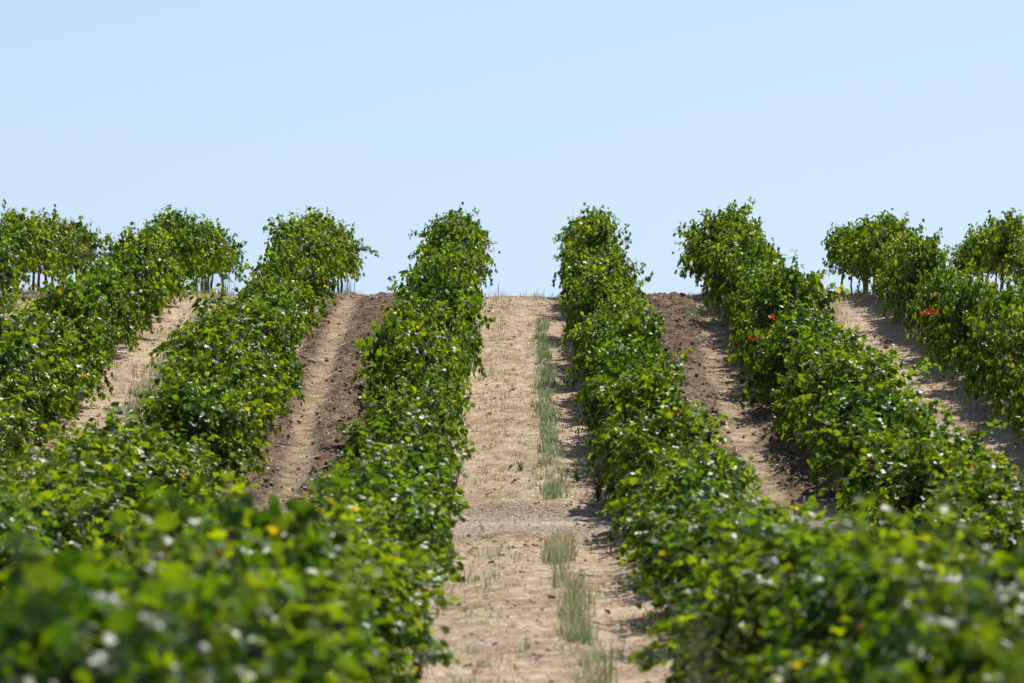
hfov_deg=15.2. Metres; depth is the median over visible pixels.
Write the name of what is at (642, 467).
grapevine
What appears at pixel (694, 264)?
grapevine
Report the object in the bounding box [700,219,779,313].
grapevine
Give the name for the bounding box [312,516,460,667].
grapevine
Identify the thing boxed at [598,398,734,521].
grapevine
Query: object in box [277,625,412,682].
grapevine
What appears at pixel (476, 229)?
grapevine
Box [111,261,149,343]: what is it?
grapevine
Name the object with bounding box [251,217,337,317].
grapevine
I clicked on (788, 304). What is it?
grapevine
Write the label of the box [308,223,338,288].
grapevine
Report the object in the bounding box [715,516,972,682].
grapevine
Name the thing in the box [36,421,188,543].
grapevine
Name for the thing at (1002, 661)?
grapevine
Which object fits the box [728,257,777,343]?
grapevine
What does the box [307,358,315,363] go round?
stone
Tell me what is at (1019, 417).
grapevine
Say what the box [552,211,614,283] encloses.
grapevine
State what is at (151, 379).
weeds
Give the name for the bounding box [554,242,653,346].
grapevine
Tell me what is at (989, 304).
grapevine
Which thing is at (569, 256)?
grapevine
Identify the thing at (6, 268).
grapevine
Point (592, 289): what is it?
grapevine
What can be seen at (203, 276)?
grapevine
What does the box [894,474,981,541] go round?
grapevine
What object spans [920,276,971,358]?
grapevine
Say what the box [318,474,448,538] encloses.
grapevine
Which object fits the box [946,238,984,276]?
grapevine
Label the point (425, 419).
grapevine
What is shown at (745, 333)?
grapevine
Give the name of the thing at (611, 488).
grapevine
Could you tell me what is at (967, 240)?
grapevine
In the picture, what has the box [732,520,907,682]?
grapevine
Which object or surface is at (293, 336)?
grapevine
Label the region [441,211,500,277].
grapevine
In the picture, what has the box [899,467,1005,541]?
grapevine
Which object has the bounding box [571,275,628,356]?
grapevine
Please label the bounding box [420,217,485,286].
grapevine
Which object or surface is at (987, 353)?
grapevine
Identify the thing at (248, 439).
grapevine
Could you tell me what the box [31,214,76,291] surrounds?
grapevine
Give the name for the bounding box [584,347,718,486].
grapevine
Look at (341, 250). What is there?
grapevine
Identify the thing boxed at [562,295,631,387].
grapevine
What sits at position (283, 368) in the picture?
grapevine
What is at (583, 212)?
grapevine
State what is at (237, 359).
grapevine
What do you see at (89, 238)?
grapevine
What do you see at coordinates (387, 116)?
sky
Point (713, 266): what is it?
grapevine
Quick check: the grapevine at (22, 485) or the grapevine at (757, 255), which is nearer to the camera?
the grapevine at (22, 485)
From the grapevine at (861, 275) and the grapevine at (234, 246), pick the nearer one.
the grapevine at (861, 275)
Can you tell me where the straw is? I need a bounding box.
[0,291,1023,682]
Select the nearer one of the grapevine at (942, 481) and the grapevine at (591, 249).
the grapevine at (942, 481)
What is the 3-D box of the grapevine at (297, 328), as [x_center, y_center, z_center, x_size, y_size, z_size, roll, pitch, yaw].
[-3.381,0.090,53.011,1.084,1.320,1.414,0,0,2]
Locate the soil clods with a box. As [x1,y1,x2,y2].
[0,292,1022,682]
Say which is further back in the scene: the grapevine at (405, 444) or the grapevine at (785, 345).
the grapevine at (785, 345)
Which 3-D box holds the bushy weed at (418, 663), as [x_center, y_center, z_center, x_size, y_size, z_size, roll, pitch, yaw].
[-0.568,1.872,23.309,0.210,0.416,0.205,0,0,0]
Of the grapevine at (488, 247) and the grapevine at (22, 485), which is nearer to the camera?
the grapevine at (22, 485)
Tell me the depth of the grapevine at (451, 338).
47.85 m
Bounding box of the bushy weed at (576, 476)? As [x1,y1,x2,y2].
[572,468,581,480]
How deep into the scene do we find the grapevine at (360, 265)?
79.12 m
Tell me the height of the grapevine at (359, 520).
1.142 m
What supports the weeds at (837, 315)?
on the ground at (586, 517)
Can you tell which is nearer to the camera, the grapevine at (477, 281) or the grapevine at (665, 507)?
the grapevine at (665, 507)
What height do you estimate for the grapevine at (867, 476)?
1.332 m
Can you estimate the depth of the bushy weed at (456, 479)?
39.98 m
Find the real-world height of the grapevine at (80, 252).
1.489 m
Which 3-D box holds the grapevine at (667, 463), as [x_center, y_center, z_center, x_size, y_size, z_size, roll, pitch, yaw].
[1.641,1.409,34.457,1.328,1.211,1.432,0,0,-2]
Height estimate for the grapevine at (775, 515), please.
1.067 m
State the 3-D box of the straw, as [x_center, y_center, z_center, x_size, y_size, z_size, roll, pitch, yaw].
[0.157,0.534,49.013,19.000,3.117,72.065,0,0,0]
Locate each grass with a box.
[1,290,1004,306]
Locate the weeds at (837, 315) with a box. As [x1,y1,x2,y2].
[825,303,937,423]
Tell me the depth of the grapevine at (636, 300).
52.48 m
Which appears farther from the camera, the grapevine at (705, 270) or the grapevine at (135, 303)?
the grapevine at (705, 270)
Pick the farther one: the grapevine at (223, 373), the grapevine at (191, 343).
the grapevine at (191, 343)
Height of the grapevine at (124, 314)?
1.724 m
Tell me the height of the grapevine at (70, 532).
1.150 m
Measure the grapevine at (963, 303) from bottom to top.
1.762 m
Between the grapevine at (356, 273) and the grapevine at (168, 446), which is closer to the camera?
the grapevine at (168, 446)
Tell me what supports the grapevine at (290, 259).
on the ground at (586, 517)
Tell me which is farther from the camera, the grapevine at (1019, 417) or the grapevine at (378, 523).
the grapevine at (1019, 417)
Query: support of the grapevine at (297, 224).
on the ground at (586, 517)
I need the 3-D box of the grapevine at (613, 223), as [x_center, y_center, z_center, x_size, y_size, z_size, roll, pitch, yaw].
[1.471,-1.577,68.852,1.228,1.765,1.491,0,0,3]
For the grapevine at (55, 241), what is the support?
on the ground at (586, 517)
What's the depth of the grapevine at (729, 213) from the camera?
68.24 m
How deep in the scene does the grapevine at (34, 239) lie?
67.59 m
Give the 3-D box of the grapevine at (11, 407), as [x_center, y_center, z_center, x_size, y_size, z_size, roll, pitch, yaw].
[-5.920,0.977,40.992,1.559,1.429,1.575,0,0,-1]
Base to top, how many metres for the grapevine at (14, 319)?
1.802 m
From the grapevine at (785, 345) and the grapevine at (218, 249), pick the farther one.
the grapevine at (218, 249)
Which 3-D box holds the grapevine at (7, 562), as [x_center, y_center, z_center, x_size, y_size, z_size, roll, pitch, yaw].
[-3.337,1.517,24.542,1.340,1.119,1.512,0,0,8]
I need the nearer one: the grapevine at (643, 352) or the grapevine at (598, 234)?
the grapevine at (643, 352)
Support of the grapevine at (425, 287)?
on the ground at (586, 517)
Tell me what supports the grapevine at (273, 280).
on the ground at (586, 517)
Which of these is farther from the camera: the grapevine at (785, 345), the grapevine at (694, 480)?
the grapevine at (785, 345)
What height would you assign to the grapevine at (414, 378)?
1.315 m
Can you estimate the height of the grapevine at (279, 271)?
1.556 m
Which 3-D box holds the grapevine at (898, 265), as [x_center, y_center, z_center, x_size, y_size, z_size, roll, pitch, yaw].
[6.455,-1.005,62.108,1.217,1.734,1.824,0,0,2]
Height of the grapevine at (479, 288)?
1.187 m
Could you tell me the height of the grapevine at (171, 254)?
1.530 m
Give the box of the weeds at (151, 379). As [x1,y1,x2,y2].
[94,291,234,435]
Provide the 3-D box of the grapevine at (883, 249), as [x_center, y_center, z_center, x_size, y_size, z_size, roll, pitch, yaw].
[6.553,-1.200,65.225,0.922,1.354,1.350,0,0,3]
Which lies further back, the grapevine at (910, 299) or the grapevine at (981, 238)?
the grapevine at (981, 238)
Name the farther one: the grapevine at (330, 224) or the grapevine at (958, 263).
the grapevine at (958, 263)
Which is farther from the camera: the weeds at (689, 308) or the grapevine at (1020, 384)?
the weeds at (689, 308)
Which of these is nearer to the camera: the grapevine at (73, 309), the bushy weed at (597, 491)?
the bushy weed at (597, 491)
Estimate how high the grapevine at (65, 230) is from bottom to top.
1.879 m
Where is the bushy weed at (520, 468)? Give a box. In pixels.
[515,461,524,470]
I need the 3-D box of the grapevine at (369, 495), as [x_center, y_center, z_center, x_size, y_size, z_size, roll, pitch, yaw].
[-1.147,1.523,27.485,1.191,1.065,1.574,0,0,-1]
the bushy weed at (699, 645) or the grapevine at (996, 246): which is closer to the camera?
the bushy weed at (699, 645)
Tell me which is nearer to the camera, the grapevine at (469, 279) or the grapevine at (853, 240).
the grapevine at (469, 279)
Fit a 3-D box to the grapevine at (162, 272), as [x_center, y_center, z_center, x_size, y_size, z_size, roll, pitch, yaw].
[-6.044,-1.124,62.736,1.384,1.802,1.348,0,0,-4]
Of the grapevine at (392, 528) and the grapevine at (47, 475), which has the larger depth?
the grapevine at (47, 475)
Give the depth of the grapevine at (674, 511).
27.55 m
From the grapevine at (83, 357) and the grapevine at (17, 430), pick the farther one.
the grapevine at (83, 357)
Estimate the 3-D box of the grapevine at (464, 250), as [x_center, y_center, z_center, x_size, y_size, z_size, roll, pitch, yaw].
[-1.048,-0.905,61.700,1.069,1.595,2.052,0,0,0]
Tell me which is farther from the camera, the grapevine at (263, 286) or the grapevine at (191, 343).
the grapevine at (263, 286)
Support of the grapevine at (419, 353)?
on the ground at (586, 517)
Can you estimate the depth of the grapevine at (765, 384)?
49.06 m
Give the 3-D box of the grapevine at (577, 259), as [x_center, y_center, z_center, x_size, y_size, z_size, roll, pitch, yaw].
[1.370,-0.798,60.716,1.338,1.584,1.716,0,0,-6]
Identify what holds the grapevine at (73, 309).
on the ground at (586, 517)
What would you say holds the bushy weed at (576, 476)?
on the ground at (586, 517)
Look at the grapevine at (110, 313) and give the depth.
55.97 m
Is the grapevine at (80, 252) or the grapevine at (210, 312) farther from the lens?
the grapevine at (80, 252)
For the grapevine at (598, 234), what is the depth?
64.06 m
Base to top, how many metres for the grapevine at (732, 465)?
1.261 m
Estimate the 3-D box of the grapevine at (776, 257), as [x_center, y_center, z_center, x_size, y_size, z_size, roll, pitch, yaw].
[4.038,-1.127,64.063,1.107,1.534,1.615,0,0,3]
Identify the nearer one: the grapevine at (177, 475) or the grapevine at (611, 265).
the grapevine at (177, 475)
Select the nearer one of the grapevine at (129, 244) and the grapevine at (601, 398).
the grapevine at (601, 398)
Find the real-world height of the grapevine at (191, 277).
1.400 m
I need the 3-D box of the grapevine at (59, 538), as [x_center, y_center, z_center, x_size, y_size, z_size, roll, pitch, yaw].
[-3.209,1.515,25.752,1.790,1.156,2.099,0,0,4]
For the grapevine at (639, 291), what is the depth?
58.41 m
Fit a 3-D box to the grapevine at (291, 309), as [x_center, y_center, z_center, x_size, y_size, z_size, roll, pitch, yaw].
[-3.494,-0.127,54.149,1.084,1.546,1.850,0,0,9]
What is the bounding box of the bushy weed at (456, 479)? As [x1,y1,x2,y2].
[445,446,465,495]
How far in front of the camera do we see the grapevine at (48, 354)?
44.48 m
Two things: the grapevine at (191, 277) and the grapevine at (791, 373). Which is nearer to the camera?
the grapevine at (791, 373)
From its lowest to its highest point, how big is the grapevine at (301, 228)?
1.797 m
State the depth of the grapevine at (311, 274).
60.75 m
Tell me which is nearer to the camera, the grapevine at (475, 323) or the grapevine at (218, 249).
the grapevine at (475, 323)
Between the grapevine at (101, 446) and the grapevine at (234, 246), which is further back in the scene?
the grapevine at (234, 246)
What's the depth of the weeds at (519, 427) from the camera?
47.37 m
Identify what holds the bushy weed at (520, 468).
on the ground at (586, 517)
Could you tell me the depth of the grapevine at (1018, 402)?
43.72 m
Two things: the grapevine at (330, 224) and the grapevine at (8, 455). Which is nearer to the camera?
the grapevine at (8, 455)
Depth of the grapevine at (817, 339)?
46.75 m
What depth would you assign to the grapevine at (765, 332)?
51.34 m
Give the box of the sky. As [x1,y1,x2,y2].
[0,0,1023,296]
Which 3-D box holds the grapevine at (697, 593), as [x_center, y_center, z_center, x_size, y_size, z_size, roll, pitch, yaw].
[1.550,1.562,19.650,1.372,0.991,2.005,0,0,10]
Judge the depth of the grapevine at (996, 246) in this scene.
68.52 m
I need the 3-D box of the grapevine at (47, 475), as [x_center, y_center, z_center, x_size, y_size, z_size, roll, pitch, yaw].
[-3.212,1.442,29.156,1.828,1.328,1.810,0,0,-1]
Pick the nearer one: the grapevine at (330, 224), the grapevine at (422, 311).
the grapevine at (422, 311)
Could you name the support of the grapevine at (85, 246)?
on the ground at (586, 517)
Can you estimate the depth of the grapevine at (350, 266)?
74.86 m
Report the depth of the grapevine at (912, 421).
36.10 m
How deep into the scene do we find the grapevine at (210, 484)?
36.21 m
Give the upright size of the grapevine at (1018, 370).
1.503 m
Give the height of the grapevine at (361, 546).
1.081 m
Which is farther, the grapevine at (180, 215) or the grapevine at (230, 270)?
the grapevine at (230, 270)
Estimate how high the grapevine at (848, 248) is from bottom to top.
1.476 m
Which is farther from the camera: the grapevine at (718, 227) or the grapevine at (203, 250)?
the grapevine at (203, 250)
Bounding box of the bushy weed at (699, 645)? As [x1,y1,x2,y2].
[656,581,761,682]
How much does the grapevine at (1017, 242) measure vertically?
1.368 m
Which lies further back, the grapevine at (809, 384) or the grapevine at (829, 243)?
the grapevine at (829, 243)
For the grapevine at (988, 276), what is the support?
on the ground at (586, 517)
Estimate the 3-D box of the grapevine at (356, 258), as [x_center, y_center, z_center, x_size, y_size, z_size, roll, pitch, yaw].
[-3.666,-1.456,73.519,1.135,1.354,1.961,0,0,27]
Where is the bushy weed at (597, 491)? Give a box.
[587,446,610,501]
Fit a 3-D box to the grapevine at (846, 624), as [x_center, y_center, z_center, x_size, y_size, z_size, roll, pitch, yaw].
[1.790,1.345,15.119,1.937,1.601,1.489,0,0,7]
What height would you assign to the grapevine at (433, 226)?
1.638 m
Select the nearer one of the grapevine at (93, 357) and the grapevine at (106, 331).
the grapevine at (93, 357)
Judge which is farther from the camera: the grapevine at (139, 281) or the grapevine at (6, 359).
the grapevine at (139, 281)
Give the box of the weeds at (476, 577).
[440,296,531,682]
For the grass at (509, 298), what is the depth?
67.42 m
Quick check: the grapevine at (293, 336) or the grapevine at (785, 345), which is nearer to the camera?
the grapevine at (785, 345)
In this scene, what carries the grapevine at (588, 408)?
on the ground at (586, 517)
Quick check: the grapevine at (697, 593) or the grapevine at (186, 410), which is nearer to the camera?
the grapevine at (697, 593)
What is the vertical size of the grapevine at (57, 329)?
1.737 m
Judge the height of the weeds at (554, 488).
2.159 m
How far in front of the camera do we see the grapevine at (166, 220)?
68.25 m
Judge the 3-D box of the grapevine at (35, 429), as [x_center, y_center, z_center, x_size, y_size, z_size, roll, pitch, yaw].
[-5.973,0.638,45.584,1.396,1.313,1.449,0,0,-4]
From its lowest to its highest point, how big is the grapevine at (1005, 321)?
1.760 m
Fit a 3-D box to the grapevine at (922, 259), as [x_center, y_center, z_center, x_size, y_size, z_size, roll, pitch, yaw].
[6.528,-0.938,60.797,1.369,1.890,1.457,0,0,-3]
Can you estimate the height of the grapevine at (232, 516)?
1.649 m
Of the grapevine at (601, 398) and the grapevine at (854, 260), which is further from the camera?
the grapevine at (854, 260)
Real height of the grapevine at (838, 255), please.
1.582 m
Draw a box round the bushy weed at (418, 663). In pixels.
[407,615,435,675]
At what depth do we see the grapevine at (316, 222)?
69.84 m
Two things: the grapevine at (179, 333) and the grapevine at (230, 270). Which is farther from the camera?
the grapevine at (230, 270)
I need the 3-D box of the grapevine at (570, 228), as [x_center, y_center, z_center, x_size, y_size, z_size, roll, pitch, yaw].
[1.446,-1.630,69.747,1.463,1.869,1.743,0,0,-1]
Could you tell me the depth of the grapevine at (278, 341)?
49.39 m
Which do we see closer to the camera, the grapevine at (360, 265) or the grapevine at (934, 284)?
the grapevine at (934, 284)
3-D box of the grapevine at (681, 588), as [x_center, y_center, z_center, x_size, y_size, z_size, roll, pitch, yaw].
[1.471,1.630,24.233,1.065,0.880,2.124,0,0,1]
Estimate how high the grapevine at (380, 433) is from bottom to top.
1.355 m
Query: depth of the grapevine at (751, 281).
56.94 m
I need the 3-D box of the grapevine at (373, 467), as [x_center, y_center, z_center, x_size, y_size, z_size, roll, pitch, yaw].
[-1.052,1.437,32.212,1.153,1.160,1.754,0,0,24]
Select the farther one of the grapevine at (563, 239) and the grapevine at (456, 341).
the grapevine at (563, 239)
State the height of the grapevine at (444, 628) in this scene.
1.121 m
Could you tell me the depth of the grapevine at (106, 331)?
52.47 m
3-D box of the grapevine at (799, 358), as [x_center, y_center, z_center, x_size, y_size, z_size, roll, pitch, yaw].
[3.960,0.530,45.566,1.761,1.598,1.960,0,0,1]
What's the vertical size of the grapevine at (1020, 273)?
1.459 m
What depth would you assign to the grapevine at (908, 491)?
32.88 m
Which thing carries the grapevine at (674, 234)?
on the ground at (586, 517)
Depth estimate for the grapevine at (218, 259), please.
75.19 m
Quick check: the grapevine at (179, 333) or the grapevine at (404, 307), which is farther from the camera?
the grapevine at (404, 307)
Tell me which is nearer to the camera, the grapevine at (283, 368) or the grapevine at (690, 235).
the grapevine at (283, 368)
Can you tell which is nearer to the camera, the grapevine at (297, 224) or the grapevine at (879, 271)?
the grapevine at (879, 271)
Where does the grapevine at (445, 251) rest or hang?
on the ground at (586, 517)
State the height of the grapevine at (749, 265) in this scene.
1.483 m
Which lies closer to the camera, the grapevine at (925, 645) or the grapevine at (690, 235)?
the grapevine at (925, 645)
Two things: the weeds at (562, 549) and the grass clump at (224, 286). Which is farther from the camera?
the grass clump at (224, 286)
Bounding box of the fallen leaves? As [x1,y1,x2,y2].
[26,292,1017,667]
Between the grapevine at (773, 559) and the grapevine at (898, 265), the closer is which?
the grapevine at (773, 559)
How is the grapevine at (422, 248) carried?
on the ground at (586, 517)
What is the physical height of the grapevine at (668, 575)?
1.047 m
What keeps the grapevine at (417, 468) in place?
on the ground at (586, 517)
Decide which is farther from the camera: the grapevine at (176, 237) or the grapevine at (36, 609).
the grapevine at (176, 237)
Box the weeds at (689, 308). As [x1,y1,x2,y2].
[674,303,723,325]
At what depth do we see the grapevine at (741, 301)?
55.99 m
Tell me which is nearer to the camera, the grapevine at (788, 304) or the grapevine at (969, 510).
the grapevine at (969, 510)
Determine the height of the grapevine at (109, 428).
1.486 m
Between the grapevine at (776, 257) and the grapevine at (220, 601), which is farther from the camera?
the grapevine at (776, 257)
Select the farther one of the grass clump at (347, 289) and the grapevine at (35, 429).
the grass clump at (347, 289)
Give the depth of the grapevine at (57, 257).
69.83 m
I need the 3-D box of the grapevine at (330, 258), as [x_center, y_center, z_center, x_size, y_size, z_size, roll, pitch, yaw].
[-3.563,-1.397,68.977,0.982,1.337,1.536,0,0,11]
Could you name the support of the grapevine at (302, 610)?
on the ground at (586, 517)
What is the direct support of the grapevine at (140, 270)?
on the ground at (586, 517)
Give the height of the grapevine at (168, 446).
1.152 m
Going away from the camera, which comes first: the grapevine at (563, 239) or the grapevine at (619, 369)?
the grapevine at (619, 369)
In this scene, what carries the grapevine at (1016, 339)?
on the ground at (586, 517)
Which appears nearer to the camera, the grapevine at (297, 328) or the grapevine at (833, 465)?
the grapevine at (833, 465)
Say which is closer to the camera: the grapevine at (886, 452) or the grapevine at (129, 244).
the grapevine at (886, 452)
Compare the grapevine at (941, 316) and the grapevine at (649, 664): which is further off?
the grapevine at (941, 316)
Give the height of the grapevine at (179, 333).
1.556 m
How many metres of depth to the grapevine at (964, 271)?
58.57 m
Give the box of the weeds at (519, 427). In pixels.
[470,370,589,501]
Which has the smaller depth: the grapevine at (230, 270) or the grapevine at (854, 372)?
the grapevine at (854, 372)
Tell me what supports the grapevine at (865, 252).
on the ground at (586, 517)
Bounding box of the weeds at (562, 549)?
[535,526,626,682]
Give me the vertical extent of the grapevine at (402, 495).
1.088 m
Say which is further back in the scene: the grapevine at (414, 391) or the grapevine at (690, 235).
the grapevine at (690, 235)
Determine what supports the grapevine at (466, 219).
on the ground at (586, 517)
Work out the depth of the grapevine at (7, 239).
65.39 m
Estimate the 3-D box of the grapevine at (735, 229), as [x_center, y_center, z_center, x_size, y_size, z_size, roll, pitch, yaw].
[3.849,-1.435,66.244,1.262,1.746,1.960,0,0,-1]
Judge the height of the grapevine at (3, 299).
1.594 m
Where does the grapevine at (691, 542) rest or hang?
on the ground at (586, 517)
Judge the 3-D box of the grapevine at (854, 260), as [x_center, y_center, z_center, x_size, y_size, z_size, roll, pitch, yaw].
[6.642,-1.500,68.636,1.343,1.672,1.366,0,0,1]
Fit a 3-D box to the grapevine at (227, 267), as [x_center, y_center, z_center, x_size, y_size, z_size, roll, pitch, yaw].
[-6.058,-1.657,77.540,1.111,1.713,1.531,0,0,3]
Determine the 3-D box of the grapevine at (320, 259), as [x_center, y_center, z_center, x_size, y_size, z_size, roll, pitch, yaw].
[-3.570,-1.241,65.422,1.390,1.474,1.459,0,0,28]
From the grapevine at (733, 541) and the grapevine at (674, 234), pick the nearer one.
the grapevine at (733, 541)
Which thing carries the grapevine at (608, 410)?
on the ground at (586, 517)
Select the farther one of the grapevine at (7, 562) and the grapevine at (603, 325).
the grapevine at (603, 325)
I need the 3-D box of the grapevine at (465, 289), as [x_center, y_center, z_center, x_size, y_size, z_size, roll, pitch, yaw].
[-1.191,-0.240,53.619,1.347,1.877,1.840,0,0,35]
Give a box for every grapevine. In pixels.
[0,199,40,266]
[0,207,57,281]
[0,212,29,303]
[0,215,42,295]
[0,221,37,298]
[0,247,17,312]
[0,296,94,427]
[0,319,96,451]
[0,324,57,453]
[0,368,69,469]
[0,387,23,480]
[0,401,219,515]
[0,407,33,481]
[0,446,190,570]
[0,471,137,560]
[0,481,137,549]
[0,491,61,595]
[0,492,129,570]
[0,516,372,682]
[0,524,359,682]
[3,455,143,557]
[5,292,98,412]
[16,278,110,391]
[23,211,83,291]
[29,217,67,293]
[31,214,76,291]
[32,204,77,291]
[33,356,69,435]
[34,511,394,682]
[36,309,129,401]
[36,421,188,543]
[39,317,101,406]
[42,222,89,277]
[42,262,123,370]
[54,227,97,276]
[61,215,108,279]
[64,431,217,512]
[72,457,387,680]
[73,251,158,343]
[74,252,146,352]
[77,222,175,318]
[80,310,110,382]
[84,515,375,665]
[93,471,461,682]
[95,315,117,367]
[96,287,127,359]
[98,219,184,312]
[102,245,171,332]
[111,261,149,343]
[115,372,274,487]
[127,366,270,479]
[128,352,257,461]
[135,424,220,506]
[137,228,182,308]
[142,223,192,293]
[143,204,207,294]
[144,301,285,434]
[145,225,194,301]
[146,328,292,451]
[148,276,305,416]
[150,207,205,290]
[153,214,227,291]
[160,442,235,523]
[162,423,227,503]
[165,246,203,289]
[167,309,275,362]
[174,287,301,393]
[185,220,236,292]
[186,214,236,292]
[187,257,209,290]
[193,213,226,272]
[196,308,297,430]
[205,218,240,293]
[206,226,241,293]
[213,224,247,292]
[225,500,458,640]
[227,274,308,355]
[228,284,302,361]
[234,278,310,368]
[235,234,320,330]
[240,272,306,349]
[248,252,320,339]
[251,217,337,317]
[257,211,326,273]
[258,301,306,371]
[275,243,324,326]
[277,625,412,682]
[278,557,463,682]
[284,512,449,682]
[285,216,323,260]
[288,226,344,297]
[289,467,466,595]
[293,482,435,604]
[295,206,345,267]
[296,207,349,278]
[301,480,445,598]
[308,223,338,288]
[308,396,459,505]
[308,414,477,531]
[309,444,452,549]
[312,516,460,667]
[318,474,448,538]
[321,477,434,594]
[324,229,343,280]
[324,236,363,292]
[330,218,354,282]
[331,444,469,548]
[332,218,378,292]
[334,519,422,649]
[336,220,366,291]
[337,239,368,291]
[340,381,479,477]
[350,379,463,486]
[351,302,462,427]
[351,470,453,575]
[353,316,468,440]
[364,355,468,448]
[369,294,428,361]
[378,294,478,392]
[380,257,481,373]
[383,362,472,452]
[386,234,484,320]
[387,247,496,377]
[405,245,493,353]
[407,212,481,260]
[407,289,464,332]
[408,207,486,279]
[417,223,489,291]
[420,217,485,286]
[420,242,483,296]
[432,272,485,367]
[433,321,470,415]
[433,336,470,417]
[441,202,492,287]
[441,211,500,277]
[443,237,479,319]
[467,213,493,282]
[471,268,485,305]
[550,202,629,288]
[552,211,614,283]
[552,241,640,323]
[553,205,631,297]
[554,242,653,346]
[557,210,598,272]
[559,206,627,272]
[560,262,640,367]
[562,232,589,296]
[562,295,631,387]
[566,309,641,395]
[569,239,646,308]
[570,332,655,434]
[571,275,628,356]
[582,236,636,273]
[582,346,690,441]
[584,283,686,400]
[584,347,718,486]
[588,334,670,419]
[588,363,692,458]
[595,434,773,567]
[596,289,660,350]
[598,245,630,278]
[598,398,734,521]
[599,399,671,510]
[604,428,731,535]
[606,382,705,475]
[608,454,773,570]
[611,471,815,605]
[623,433,763,535]
[623,498,804,633]
[628,507,993,682]
[635,478,744,579]
[637,522,837,682]
[645,500,853,682]
[648,489,847,605]
[659,544,745,600]
[671,570,766,682]
[672,209,719,292]
[672,516,875,667]
[673,209,725,277]
[676,197,755,286]
[688,215,724,274]
[695,244,709,290]
[697,206,752,280]
[697,209,765,291]
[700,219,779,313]
[705,221,740,299]
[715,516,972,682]
[716,243,752,321]
[717,230,786,324]
[719,296,845,409]
[723,256,785,335]
[726,249,849,375]
[727,253,773,350]
[728,228,781,295]
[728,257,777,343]
[729,263,825,354]
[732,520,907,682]
[735,288,754,350]
[739,265,843,361]
[745,562,993,682]
[748,298,834,382]
[753,286,825,399]
[761,486,1023,673]
[770,319,889,422]
[770,319,916,433]
[770,330,890,440]
[772,322,850,411]
[781,331,940,470]
[781,342,891,456]
[787,374,945,489]
[799,512,1023,682]
[807,378,883,477]
[807,418,1007,535]
[820,221,867,293]
[822,391,1000,525]
[828,417,1011,520]
[829,222,868,293]
[830,214,876,292]
[832,219,863,292]
[833,228,874,293]
[837,426,1006,540]
[842,208,908,277]
[845,211,907,289]
[857,210,909,294]
[865,633,1023,682]
[870,239,919,303]
[871,232,902,299]
[874,227,949,323]
[875,219,952,311]
[887,224,957,331]
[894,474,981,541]
[899,269,929,336]
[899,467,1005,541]
[902,450,1023,564]
[903,259,975,340]
[905,257,982,355]
[914,264,991,371]
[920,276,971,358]
[928,484,1023,566]
[930,272,998,385]
[933,663,942,678]
[943,286,1023,405]
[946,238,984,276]
[952,223,995,276]
[953,222,1000,282]
[955,289,1014,388]
[957,494,1023,574]
[962,209,1020,292]
[969,265,1023,402]
[973,235,1006,276]
[973,267,1006,283]
[975,207,1023,277]
[979,293,1023,411]
[981,304,1023,422]
[998,227,1023,274]
[999,358,1023,438]
[1001,386,1023,436]
[1003,352,1023,438]
[1005,236,1023,284]
[1013,247,1023,288]
[1016,239,1023,286]
[1016,390,1023,439]
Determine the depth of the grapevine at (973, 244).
72.28 m
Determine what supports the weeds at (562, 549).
on the ground at (586, 517)
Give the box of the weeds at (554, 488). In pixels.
[525,316,578,498]
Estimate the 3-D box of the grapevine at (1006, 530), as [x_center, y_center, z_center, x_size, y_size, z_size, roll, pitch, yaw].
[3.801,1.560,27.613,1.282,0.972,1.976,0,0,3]
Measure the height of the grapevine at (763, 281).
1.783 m
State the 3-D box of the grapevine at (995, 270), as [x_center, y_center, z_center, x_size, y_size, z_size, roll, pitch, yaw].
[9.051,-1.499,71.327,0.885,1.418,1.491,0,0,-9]
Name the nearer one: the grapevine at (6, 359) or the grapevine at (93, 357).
the grapevine at (6, 359)
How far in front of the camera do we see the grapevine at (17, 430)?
42.46 m
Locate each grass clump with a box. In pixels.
[203,271,215,293]
[219,273,235,295]
[341,279,354,293]
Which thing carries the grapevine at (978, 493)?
on the ground at (586, 517)
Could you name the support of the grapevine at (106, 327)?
on the ground at (586, 517)
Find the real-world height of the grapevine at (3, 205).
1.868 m
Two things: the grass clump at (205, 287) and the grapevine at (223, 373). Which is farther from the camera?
the grass clump at (205, 287)
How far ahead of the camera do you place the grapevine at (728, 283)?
61.43 m
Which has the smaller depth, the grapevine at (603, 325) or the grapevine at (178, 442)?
the grapevine at (178, 442)
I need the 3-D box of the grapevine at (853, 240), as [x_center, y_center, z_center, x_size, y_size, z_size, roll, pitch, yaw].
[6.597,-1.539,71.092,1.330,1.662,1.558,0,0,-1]
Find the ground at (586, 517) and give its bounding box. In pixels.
[0,291,1023,682]
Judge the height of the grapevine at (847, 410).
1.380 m
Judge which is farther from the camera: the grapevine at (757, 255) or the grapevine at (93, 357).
the grapevine at (757, 255)
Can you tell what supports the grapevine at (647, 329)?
on the ground at (586, 517)
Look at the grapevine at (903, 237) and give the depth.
62.64 m
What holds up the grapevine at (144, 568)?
on the ground at (586, 517)
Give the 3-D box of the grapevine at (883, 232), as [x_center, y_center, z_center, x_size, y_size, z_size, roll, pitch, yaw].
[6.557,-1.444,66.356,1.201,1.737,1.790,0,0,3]
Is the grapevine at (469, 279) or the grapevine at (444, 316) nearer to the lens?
the grapevine at (444, 316)
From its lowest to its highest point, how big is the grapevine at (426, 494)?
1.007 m
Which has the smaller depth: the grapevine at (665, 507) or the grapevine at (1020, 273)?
the grapevine at (665, 507)
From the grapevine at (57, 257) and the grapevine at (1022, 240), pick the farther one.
the grapevine at (57, 257)
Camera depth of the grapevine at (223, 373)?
42.73 m

